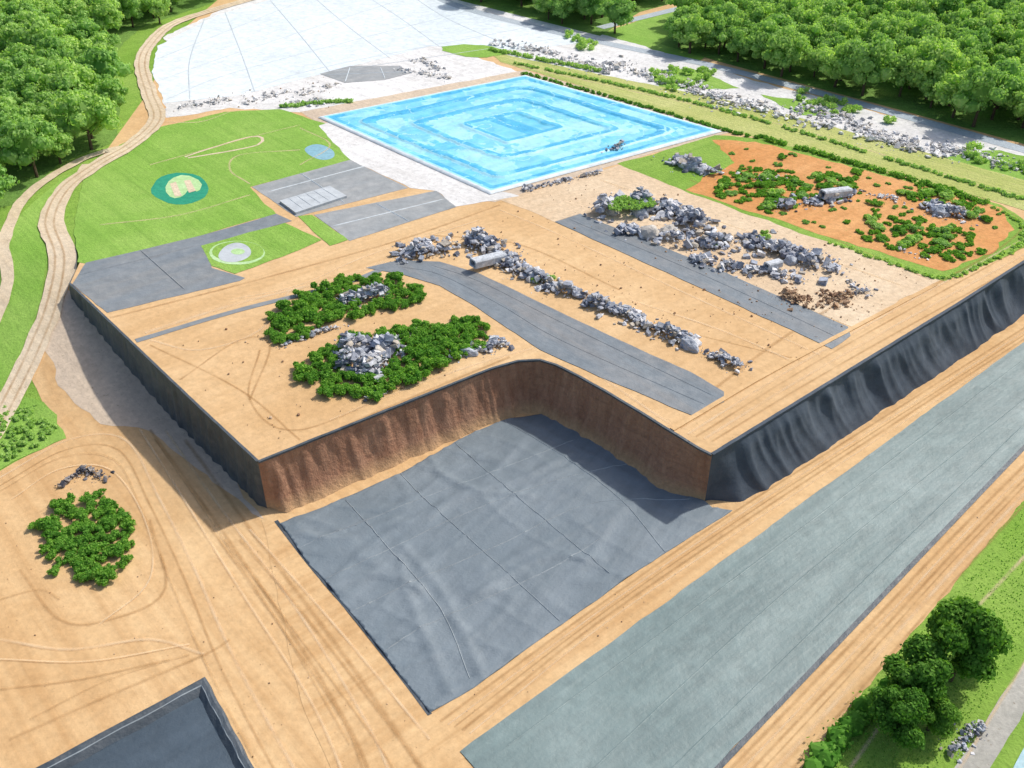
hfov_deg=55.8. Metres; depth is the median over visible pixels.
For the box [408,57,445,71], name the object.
rubble pile
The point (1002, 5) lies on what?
tree
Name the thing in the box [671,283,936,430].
dirt track
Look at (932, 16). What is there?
tree
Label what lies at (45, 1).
tree
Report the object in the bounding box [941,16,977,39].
tree
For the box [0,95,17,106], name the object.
tree
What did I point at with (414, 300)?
shrub
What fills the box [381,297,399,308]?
shrub
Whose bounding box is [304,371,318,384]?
shrub
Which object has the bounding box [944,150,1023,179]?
grass field
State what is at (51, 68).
tree
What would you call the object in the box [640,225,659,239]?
boulder
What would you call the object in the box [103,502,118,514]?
shrub
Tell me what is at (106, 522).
shrub
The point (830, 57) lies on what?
tree
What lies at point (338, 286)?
shrub
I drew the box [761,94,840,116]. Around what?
grass field
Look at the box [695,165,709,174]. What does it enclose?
boulder
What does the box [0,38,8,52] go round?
tree
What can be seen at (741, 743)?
path
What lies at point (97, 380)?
ground
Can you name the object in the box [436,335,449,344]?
shrub
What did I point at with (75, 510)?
shrub
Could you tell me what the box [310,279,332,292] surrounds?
shrub
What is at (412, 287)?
shrub
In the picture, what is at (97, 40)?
tree
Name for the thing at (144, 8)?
tree
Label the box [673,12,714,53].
tree
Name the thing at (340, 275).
shrub
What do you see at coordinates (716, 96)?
rubble pile
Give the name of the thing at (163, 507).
path
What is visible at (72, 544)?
shrub
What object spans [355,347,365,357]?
boulder
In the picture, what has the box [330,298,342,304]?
shrub
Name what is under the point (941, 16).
tree
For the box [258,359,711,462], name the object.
edge kerb
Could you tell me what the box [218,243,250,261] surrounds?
ground
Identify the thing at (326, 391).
shrub
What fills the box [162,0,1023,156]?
ground
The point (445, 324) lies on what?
shrub
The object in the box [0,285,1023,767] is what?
ground
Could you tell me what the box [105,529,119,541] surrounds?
shrub
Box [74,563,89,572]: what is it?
shrub
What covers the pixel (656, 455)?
earth wall
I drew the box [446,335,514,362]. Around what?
rubble pile
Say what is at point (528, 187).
rubble pile
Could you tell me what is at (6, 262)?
road
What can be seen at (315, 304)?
shrub
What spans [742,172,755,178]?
shrub
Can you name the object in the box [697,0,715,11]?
tree
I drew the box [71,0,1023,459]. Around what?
terrain
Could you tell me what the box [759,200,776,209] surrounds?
shrub
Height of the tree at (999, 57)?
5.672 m
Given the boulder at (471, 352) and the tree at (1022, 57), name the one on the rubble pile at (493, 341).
the boulder at (471, 352)
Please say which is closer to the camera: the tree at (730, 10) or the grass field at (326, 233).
the grass field at (326, 233)
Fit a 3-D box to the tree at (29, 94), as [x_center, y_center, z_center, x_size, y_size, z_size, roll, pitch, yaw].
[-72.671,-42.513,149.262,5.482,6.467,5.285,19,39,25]
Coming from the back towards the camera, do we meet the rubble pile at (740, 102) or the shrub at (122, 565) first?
the rubble pile at (740, 102)
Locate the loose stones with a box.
[8,67,992,761]
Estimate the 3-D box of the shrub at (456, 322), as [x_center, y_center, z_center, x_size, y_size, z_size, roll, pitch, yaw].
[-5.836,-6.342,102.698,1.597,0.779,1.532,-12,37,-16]
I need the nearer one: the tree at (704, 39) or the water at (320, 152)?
the water at (320, 152)
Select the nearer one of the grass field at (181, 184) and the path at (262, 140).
the grass field at (181, 184)
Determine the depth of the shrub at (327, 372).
94.93 m
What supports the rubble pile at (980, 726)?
on the ground at (1006, 671)
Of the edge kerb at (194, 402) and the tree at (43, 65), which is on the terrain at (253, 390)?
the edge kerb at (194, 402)
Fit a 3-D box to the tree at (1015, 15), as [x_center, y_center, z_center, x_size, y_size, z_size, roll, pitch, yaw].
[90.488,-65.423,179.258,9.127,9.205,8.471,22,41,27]
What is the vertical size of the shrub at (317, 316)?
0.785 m
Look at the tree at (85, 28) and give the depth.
177.26 m
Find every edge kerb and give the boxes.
[69,283,258,462]
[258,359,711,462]
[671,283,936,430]
[711,260,1023,456]
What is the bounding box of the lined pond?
[318,75,721,193]
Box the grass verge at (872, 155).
[495,54,1023,209]
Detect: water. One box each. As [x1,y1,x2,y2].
[151,173,208,203]
[305,144,334,159]
[1013,749,1023,767]
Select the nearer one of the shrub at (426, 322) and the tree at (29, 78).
the shrub at (426, 322)
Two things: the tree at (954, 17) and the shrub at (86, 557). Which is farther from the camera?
the tree at (954, 17)
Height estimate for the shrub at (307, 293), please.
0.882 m
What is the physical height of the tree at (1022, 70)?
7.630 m
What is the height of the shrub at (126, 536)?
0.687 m
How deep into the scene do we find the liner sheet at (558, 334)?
100.76 m
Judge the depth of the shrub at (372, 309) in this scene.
105.21 m
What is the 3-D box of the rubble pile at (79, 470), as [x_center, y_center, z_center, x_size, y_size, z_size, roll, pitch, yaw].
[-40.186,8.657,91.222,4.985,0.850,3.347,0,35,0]
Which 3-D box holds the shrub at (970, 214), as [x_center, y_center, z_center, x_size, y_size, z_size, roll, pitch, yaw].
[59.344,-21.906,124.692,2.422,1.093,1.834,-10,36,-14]
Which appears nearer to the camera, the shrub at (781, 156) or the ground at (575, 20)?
the shrub at (781, 156)
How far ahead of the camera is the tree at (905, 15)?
177.90 m
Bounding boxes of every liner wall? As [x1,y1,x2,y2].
[69,286,266,507]
[705,264,1023,501]
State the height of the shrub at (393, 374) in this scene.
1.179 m
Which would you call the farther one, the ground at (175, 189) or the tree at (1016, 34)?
the tree at (1016, 34)
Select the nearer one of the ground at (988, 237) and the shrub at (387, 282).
the shrub at (387, 282)
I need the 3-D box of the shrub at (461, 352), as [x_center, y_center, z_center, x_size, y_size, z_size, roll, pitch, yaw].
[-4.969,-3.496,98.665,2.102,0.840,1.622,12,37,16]
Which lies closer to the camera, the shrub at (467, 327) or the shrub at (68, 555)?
the shrub at (68, 555)
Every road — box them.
[0,0,251,438]
[0,146,118,321]
[438,0,1023,152]
[596,7,675,28]
[955,663,1023,767]
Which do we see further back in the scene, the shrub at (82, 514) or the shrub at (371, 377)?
the shrub at (371, 377)
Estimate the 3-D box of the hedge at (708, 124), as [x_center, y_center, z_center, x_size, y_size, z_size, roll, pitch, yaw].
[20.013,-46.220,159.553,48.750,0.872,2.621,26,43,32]
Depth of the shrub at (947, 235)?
119.46 m
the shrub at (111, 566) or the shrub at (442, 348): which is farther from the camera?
the shrub at (442, 348)
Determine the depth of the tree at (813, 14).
178.84 m
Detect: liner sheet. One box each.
[73,214,290,312]
[152,0,586,102]
[253,160,406,216]
[280,414,731,711]
[315,191,455,240]
[320,66,409,82]
[367,260,723,414]
[460,342,1023,767]
[555,214,849,348]
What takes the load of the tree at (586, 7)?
on the ground at (575, 20)
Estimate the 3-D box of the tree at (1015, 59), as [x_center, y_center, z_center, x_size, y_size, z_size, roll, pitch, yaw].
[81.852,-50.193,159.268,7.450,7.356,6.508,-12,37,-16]
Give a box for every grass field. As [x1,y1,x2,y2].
[74,109,349,262]
[166,175,201,197]
[201,223,320,272]
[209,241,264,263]
[212,241,263,261]
[231,249,244,253]
[299,215,347,245]
[442,44,502,56]
[617,135,1023,280]
[654,68,737,88]
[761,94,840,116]
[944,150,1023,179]
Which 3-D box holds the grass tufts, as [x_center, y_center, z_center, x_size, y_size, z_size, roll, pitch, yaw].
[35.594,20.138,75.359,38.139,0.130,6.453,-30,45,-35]
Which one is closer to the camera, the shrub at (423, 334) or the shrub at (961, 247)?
the shrub at (423, 334)
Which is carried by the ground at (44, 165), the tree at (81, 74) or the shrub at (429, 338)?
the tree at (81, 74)
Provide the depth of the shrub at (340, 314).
104.22 m
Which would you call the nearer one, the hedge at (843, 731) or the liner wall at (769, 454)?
the hedge at (843, 731)
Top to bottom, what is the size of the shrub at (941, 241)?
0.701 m
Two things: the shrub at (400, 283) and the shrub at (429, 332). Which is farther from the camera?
the shrub at (400, 283)
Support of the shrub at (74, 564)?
on the ground at (178, 621)
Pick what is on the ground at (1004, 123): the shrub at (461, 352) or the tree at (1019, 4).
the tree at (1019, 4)
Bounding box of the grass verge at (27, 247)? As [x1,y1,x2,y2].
[0,171,76,390]
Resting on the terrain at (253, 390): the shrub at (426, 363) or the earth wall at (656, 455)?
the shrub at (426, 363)
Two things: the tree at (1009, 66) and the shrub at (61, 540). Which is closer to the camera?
the shrub at (61, 540)
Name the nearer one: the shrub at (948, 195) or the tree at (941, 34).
the shrub at (948, 195)
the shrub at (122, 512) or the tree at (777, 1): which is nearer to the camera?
the shrub at (122, 512)
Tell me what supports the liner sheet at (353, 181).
on the terrain at (253, 390)
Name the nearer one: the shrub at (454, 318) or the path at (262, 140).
the shrub at (454, 318)
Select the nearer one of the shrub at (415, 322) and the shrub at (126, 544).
the shrub at (126, 544)
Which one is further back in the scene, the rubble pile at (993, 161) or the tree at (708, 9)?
the tree at (708, 9)
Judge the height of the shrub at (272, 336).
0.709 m
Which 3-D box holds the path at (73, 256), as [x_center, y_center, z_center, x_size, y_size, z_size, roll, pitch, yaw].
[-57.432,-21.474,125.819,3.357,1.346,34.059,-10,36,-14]
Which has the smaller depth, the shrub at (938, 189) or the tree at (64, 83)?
the shrub at (938, 189)
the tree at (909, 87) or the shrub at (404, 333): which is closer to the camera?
the shrub at (404, 333)
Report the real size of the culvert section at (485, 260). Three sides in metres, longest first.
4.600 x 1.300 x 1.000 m
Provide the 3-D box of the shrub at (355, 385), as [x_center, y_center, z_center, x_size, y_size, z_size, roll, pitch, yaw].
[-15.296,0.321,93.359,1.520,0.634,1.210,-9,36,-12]
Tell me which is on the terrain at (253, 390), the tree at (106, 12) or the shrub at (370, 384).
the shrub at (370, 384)
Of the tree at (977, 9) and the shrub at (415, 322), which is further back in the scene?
the tree at (977, 9)
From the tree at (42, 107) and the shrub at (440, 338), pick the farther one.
the tree at (42, 107)
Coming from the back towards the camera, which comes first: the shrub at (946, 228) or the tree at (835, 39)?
the tree at (835, 39)
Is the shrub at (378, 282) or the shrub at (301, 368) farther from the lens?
the shrub at (378, 282)
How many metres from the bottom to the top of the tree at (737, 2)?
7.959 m
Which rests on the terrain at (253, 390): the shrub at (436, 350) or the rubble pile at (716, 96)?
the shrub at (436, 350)
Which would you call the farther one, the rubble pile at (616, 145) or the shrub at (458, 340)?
the rubble pile at (616, 145)
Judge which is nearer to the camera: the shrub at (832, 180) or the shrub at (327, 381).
the shrub at (327, 381)
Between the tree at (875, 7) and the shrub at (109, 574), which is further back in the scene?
the tree at (875, 7)
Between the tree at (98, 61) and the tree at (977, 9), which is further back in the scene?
the tree at (977, 9)
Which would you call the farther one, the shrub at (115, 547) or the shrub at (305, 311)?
the shrub at (305, 311)
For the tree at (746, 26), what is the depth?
179.43 m
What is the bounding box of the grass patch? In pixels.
[0,396,65,468]
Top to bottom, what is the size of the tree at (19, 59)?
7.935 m
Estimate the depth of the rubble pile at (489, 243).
116.67 m
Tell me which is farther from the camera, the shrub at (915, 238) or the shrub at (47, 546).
the shrub at (915, 238)
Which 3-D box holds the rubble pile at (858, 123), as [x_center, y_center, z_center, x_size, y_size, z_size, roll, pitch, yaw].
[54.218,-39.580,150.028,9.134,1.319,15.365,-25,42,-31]
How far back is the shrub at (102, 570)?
81.04 m
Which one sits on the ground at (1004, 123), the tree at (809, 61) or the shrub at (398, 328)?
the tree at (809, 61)
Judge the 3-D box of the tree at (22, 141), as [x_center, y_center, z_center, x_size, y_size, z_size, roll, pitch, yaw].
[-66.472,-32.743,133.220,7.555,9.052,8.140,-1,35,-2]
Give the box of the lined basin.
[36,677,253,767]
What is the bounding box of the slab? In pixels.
[280,186,346,214]
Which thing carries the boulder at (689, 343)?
on the rubble pile at (637, 316)
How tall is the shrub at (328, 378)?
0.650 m
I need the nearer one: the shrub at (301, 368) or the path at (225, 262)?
the shrub at (301, 368)
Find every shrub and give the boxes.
[27,517,44,529]
[33,515,53,530]
[37,519,54,530]
[38,539,54,554]
[41,526,60,540]
[44,548,56,560]
[46,562,62,575]
[48,500,65,514]
[49,498,62,508]
[50,513,60,520]
[50,541,64,552]
[53,520,62,528]
[53,535,74,544]
[54,526,70,538]
[54,550,74,563]
[60,498,74,509]
[61,507,72,516]
[62,492,75,502]
[63,540,77,551]
[64,534,75,542]
[67,521,83,534]
[67,552,83,563]
[68,507,79,513]
[68,508,73,518]
[70,559,82,569]
[72,566,85,581]
[73,507,91,521]
[74,536,85,550]
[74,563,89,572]
[75,533,95,546]
[77,544,95,556]
[78,491,91,502]
[79,501,96,510]
[79,517,94,527]
[79,524,93,535]
[80,553,95,562]
[80,566,98,582]
[83,494,98,506]
[84,557,101,568]
[89,541,109,549]
[90,519,103,532]
[91,488,106,496]
[91,506,105,519]
[91,545,113,562]
[91,567,117,585]
[94,529,106,542]
[95,515,111,531]
[99,565,107,576]
[100,498,116,504]
[101,533,120,542]
[101,563,117,570]
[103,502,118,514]
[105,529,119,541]
[107,543,124,556]
[109,513,122,529]
[115,554,128,569]
[117,507,131,519]
[118,517,136,531]
[119,529,132,536]
[119,533,129,542]
[120,554,133,561]
[121,539,134,550]
[263,327,278,335]
[265,311,278,320]
[270,318,286,329]
[270,333,276,339]
[271,315,292,329]
[272,332,290,343]
[275,299,290,308]
[276,311,293,323]
[279,305,294,312]
[289,333,299,340]
[290,314,303,326]
[291,325,306,332]
[292,289,303,298]
[292,373,313,381]
[293,300,307,307]
[293,361,306,367]
[293,363,313,376]
[296,322,304,331]
[298,329,310,338]
[299,310,318,321]
[300,293,317,303]
[300,303,313,310]
[301,308,311,317]
[302,291,312,296]
[303,326,313,329]
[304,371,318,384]
[307,351,319,361]
[308,294,327,303]
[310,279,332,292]
[310,301,321,308]
[310,355,323,361]
[310,359,322,368]
[312,290,320,295]
[312,311,323,320]
[313,319,323,327]
[315,299,329,305]
[316,368,334,378]
[316,383,334,397]
[319,356,335,370]
[320,374,332,379]
[320,379,330,387]
[321,285,335,299]
[321,302,333,310]
[321,313,335,321]
[321,347,338,356]
[323,309,337,321]
[324,342,336,347]
[326,354,338,360]
[328,387,339,394]
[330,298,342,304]
[330,373,342,382]
[331,277,338,284]
[332,284,342,292]
[332,303,343,311]
[332,383,354,395]
[334,278,343,284]
[334,288,348,297]
[334,308,344,318]
[336,273,344,278]
[338,304,350,313]
[340,370,355,379]
[342,283,353,290]
[343,279,353,284]
[344,275,353,281]
[346,305,360,319]
[348,297,361,306]
[348,330,363,335]
[349,284,360,291]
[349,391,362,398]
[350,383,360,389]
[352,372,370,382]
[354,386,373,398]
[355,274,365,279]
[356,372,374,381]
[358,309,364,317]
[359,277,369,285]
[361,304,369,314]
[363,381,373,387]
[367,280,381,285]
[367,303,375,314]
[368,274,378,281]
[370,298,384,308]
[371,297,383,304]
[371,388,386,401]
[372,374,386,383]
[372,382,393,390]
[374,326,388,334]
[379,376,401,390]
[380,366,392,375]
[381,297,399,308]
[383,278,394,286]
[384,294,393,299]
[385,272,394,279]
[385,288,397,294]
[387,324,396,332]
[387,371,401,379]
[388,284,398,289]
[388,300,401,311]
[388,355,402,366]
[388,362,398,369]
[391,271,403,280]
[391,287,409,296]
[394,324,408,334]
[396,369,410,380]
[397,280,404,286]
[398,329,409,338]
[400,301,410,307]
[401,297,417,303]
[401,355,413,364]
[401,365,415,373]
[402,334,416,346]
[402,346,422,354]
[403,370,422,385]
[404,291,415,296]
[406,282,418,291]
[407,327,421,332]
[407,336,427,345]
[409,318,422,326]
[410,349,434,358]
[411,292,426,302]
[411,328,422,335]
[412,355,424,362]
[413,290,422,295]
[417,325,428,330]
[417,331,428,338]
[417,343,428,350]
[418,320,429,326]
[420,356,434,370]
[421,366,432,376]
[423,335,434,347]
[425,347,440,355]
[426,353,445,357]
[427,323,443,331]
[427,329,441,340]
[432,338,451,348]
[432,357,447,367]
[434,356,451,362]
[435,326,448,332]
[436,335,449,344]
[438,345,449,356]
[440,322,453,327]
[440,326,459,336]
[442,341,457,351]
[448,323,463,331]
[449,319,463,324]
[450,351,461,359]
[451,315,458,321]
[452,336,472,343]
[456,344,474,355]
[457,343,469,349]
[459,315,480,322]
[459,333,472,338]
[462,323,477,333]
[469,328,479,338]
[472,339,486,348]
[478,321,490,330]
[478,330,488,339]
[720,175,730,181]
[722,181,734,188]
[724,190,738,196]
[737,176,746,181]
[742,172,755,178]
[754,181,765,186]
[757,233,771,239]
[758,170,773,179]
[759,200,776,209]
[764,197,777,203]
[766,188,785,194]
[768,190,780,197]
[770,181,780,187]
[772,176,782,180]
[778,153,787,158]
[797,190,808,197]
[801,183,813,187]
[811,172,821,176]
[815,176,823,181]
[815,182,833,188]
[825,176,837,184]
[834,181,852,187]
[839,176,854,182]
[864,214,877,223]
[865,198,884,205]
[870,221,886,229]
[873,212,881,217]
[875,233,887,240]
[893,224,908,234]
[896,240,910,245]
[898,189,913,194]
[905,191,919,197]
[905,234,922,242]
[907,223,924,232]
[919,188,933,192]
[922,189,936,197]
[923,247,935,252]
[931,224,952,232]
[932,186,948,193]
[932,237,952,247]
[938,188,954,200]
[942,231,953,240]
[950,199,961,203]
[956,244,965,249]
[966,209,980,218]
[980,215,992,221]
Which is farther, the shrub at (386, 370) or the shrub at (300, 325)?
the shrub at (300, 325)
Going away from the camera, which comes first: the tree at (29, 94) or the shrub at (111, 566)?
the shrub at (111, 566)
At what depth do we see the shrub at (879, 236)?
119.33 m
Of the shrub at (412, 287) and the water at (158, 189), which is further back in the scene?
the water at (158, 189)
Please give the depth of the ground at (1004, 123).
164.11 m
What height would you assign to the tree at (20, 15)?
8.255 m
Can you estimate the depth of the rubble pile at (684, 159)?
136.87 m
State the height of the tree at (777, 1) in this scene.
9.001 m
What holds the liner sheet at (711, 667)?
on the ground at (178, 621)
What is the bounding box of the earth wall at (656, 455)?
[258,362,711,512]
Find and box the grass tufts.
[838,513,1023,767]
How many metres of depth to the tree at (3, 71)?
153.78 m
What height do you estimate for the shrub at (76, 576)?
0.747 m
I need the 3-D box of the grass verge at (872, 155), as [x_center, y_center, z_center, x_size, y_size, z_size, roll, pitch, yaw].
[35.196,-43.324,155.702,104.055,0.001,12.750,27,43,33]
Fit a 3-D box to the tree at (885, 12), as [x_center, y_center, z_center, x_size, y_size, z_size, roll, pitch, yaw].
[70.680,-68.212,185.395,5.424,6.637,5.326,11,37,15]
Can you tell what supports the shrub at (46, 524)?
on the ground at (178, 621)
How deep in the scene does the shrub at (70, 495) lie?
88.35 m
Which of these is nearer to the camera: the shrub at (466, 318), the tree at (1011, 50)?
the shrub at (466, 318)
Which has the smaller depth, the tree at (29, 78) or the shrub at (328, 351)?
the shrub at (328, 351)
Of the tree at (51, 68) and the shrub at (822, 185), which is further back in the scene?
the tree at (51, 68)
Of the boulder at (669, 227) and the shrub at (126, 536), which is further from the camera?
the boulder at (669, 227)
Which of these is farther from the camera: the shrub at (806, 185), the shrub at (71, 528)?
the shrub at (806, 185)
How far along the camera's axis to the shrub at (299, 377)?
94.20 m
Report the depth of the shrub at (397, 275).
110.46 m
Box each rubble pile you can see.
[55,465,114,489]
[165,95,232,111]
[239,89,295,106]
[276,324,348,347]
[287,96,333,107]
[295,82,340,94]
[332,331,407,387]
[336,282,389,307]
[389,226,527,267]
[393,66,451,81]
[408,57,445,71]
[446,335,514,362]
[481,255,581,295]
[489,38,572,59]
[522,168,602,191]
[545,280,701,350]
[547,54,618,70]
[583,186,720,236]
[585,55,637,77]
[600,219,698,247]
[601,139,625,152]
[616,67,675,84]
[653,152,739,179]
[660,78,717,96]
[665,87,748,103]
[671,225,852,285]
[689,93,783,114]
[689,252,810,287]
[701,348,752,373]
[756,104,848,129]
[768,283,866,310]
[773,188,865,211]
[782,99,872,123]
[822,114,909,144]
[845,279,877,296]
[847,128,959,161]
[866,193,905,204]
[889,131,981,163]
[898,246,933,260]
[911,197,981,225]
[938,142,1021,175]
[938,719,987,763]
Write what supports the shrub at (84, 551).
on the ground at (178, 621)
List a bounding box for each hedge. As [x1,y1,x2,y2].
[279,98,353,107]
[488,46,601,71]
[513,61,1023,199]
[520,71,767,138]
[764,136,989,204]
[800,675,890,767]
[827,205,1023,278]
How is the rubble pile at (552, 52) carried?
on the ground at (459, 68)
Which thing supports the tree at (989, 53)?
on the ground at (1004, 123)
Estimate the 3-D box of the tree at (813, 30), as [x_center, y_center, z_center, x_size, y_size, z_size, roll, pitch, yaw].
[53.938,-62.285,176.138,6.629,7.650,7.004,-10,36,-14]
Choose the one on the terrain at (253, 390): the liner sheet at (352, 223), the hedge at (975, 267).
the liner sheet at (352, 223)
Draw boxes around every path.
[1,440,293,767]
[59,164,87,282]
[135,270,380,341]
[146,439,340,767]
[179,449,382,755]
[184,136,263,157]
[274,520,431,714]
[291,575,412,718]
[458,344,1004,716]
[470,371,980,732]
[714,445,1023,767]
[760,525,972,749]
[827,509,1009,710]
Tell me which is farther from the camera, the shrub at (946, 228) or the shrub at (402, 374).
the shrub at (946, 228)
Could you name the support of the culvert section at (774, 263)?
on the rubble pile at (754, 268)
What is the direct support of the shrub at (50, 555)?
on the ground at (178, 621)
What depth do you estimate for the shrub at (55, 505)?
87.19 m
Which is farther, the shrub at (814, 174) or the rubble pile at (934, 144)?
the rubble pile at (934, 144)
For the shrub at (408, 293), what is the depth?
107.64 m
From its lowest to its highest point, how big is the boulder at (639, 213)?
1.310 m
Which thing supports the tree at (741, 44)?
on the ground at (1004, 123)
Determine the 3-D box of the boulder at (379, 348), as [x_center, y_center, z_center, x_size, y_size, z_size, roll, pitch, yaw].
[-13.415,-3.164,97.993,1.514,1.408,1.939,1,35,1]
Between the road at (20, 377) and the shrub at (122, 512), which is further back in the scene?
the road at (20, 377)
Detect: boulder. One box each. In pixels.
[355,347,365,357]
[374,345,385,360]
[459,347,478,356]
[605,205,619,215]
[632,208,648,217]
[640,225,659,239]
[660,224,677,239]
[678,162,695,170]
[679,335,698,352]
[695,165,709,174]
[783,255,797,265]
[931,206,950,217]
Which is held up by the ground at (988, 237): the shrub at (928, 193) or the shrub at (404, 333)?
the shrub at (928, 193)
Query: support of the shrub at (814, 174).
on the ground at (988, 237)
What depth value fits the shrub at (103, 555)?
82.44 m
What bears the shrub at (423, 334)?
on the terrain at (253, 390)
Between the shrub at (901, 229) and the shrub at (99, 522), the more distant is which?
the shrub at (901, 229)
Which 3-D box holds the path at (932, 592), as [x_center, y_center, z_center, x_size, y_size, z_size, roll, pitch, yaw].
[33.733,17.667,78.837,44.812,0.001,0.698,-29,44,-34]
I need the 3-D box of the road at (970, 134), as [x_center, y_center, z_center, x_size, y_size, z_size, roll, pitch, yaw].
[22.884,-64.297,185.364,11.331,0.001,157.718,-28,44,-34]
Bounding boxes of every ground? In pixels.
[0,0,216,207]
[0,1,1023,767]
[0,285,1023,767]
[45,290,263,518]
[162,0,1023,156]
[170,182,181,196]
[184,180,195,191]
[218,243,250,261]
[262,320,1023,767]
[301,70,729,201]
[319,122,518,205]
[460,0,667,35]
[502,165,938,325]
[602,12,703,59]
[661,7,1023,143]
[686,140,1013,270]
[723,451,1023,767]
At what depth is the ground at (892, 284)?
118.60 m
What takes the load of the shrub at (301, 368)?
on the terrain at (253, 390)
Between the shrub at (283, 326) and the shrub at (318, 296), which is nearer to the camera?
the shrub at (283, 326)
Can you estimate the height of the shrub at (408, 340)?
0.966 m
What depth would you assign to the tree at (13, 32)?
168.16 m
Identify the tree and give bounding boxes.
[0,1,9,14]
[0,11,20,30]
[0,11,58,47]
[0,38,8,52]
[0,42,40,61]
[0,60,38,88]
[0,62,9,74]
[0,88,24,105]
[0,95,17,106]
[0,102,31,120]
[0,111,8,148]
[0,111,33,165]
[0,117,58,177]
[0,164,19,200]
[3,1,43,21]
[4,65,51,104]
[9,51,40,69]
[10,0,44,7]
[13,9,28,25]
[18,91,67,128]
[21,89,39,113]
[27,27,62,48]
[28,55,61,73]
[31,35,75,64]
[31,114,44,120]
[34,75,87,113]
[35,0,64,16]
[37,127,74,163]
[40,0,68,13]
[42,8,72,26]
[43,63,58,90]
[44,56,97,94]
[49,89,122,149]
[53,0,75,16]
[53,26,80,40]
[54,18,71,33]
[60,36,92,62]
[64,16,99,39]
[65,0,99,23]
[67,9,99,31]
[75,45,133,83]
[81,0,121,20]
[87,0,124,32]
[88,32,118,52]
[89,30,120,46]
[91,73,128,106]
[117,0,143,26]
[140,0,170,23]
[140,1,154,17]
[532,0,553,19]
[546,0,575,23]
[568,0,604,23]
[596,0,636,33]
[662,13,689,46]
[666,0,697,6]
[673,3,703,18]
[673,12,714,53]
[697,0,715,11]
[701,4,724,27]
[701,21,710,47]
[704,18,736,53]
[707,2,749,47]
[711,0,742,8]
[713,0,732,6]
[725,29,751,61]
[729,19,756,41]
[734,0,774,23]
[740,0,760,10]
[744,0,777,13]
[748,17,782,68]
[754,11,798,29]
[761,24,809,76]
[772,0,783,7]
[775,0,808,24]
[789,44,812,71]
[795,5,829,28]
[796,19,827,46]
[798,42,832,76]
[800,0,813,11]
[810,0,851,17]
[810,31,846,50]
[815,14,859,40]
[816,42,853,86]
[833,16,856,38]
[837,32,897,95]
[840,10,867,33]
[841,1,871,20]
[843,35,865,42]
[844,0,854,8]
[849,0,891,20]
[858,29,866,39]
[859,14,886,28]
[861,16,909,43]
[868,10,891,20]
[868,684,929,749]
[880,633,953,701]
[881,1,903,14]
[882,37,902,67]
[884,9,913,22]
[887,45,925,96]
[892,16,907,40]
[895,9,923,20]
[896,0,939,20]
[897,12,943,38]
[898,34,939,50]
[899,47,921,88]
[905,38,970,99]
[914,12,944,30]
[916,73,947,107]
[919,691,962,737]
[925,595,1012,682]
[931,0,965,20]
[933,73,967,117]
[934,13,946,24]
[936,38,962,71]
[938,29,945,38]
[941,7,976,30]
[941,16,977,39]
[943,70,964,106]
[946,27,968,40]
[947,65,1021,126]
[950,33,988,63]
[954,26,994,57]
[956,0,993,19]
[956,55,989,71]
[963,0,985,6]
[972,12,1017,46]
[979,46,995,62]
[980,5,1023,43]
[984,0,1023,12]
[988,37,1023,63]
[990,54,1006,65]
[990,59,1023,119]
[992,56,1023,67]
[996,60,1023,108]
[1003,29,1023,46]
[1004,88,1023,128]
[1006,0,1023,12]
[1006,102,1019,119]
[1020,53,1023,62]
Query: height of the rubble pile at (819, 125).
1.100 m
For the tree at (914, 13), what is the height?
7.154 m
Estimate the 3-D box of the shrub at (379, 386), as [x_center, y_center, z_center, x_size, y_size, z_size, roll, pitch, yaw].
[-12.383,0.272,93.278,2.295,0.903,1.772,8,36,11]
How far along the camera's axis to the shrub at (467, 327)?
101.68 m
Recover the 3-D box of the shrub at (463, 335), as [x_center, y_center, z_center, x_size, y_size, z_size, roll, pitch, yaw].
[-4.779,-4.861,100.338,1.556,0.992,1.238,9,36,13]
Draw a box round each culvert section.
[469,251,506,268]
[763,258,783,270]
[818,186,852,199]
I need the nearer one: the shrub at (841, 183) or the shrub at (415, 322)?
the shrub at (415, 322)
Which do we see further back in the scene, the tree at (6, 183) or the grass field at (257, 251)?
the tree at (6, 183)
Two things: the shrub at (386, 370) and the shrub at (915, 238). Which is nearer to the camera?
the shrub at (386, 370)
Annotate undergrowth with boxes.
[0,403,57,460]
[564,29,1023,172]
[607,195,656,211]
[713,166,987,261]
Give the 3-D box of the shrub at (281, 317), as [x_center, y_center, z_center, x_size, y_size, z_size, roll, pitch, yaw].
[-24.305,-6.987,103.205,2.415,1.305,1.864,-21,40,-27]
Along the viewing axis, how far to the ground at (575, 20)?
206.01 m
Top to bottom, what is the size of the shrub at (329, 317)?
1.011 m
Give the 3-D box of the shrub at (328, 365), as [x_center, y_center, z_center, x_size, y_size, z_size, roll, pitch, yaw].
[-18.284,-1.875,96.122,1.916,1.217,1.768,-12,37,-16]
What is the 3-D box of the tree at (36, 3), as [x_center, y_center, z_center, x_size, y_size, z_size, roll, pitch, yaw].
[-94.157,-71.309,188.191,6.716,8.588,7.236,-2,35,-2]
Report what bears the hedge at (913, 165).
on the grass verge at (872, 155)
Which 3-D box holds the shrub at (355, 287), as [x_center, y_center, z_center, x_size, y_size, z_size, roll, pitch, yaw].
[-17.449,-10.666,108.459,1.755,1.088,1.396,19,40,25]
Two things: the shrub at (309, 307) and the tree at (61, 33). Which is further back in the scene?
the tree at (61, 33)

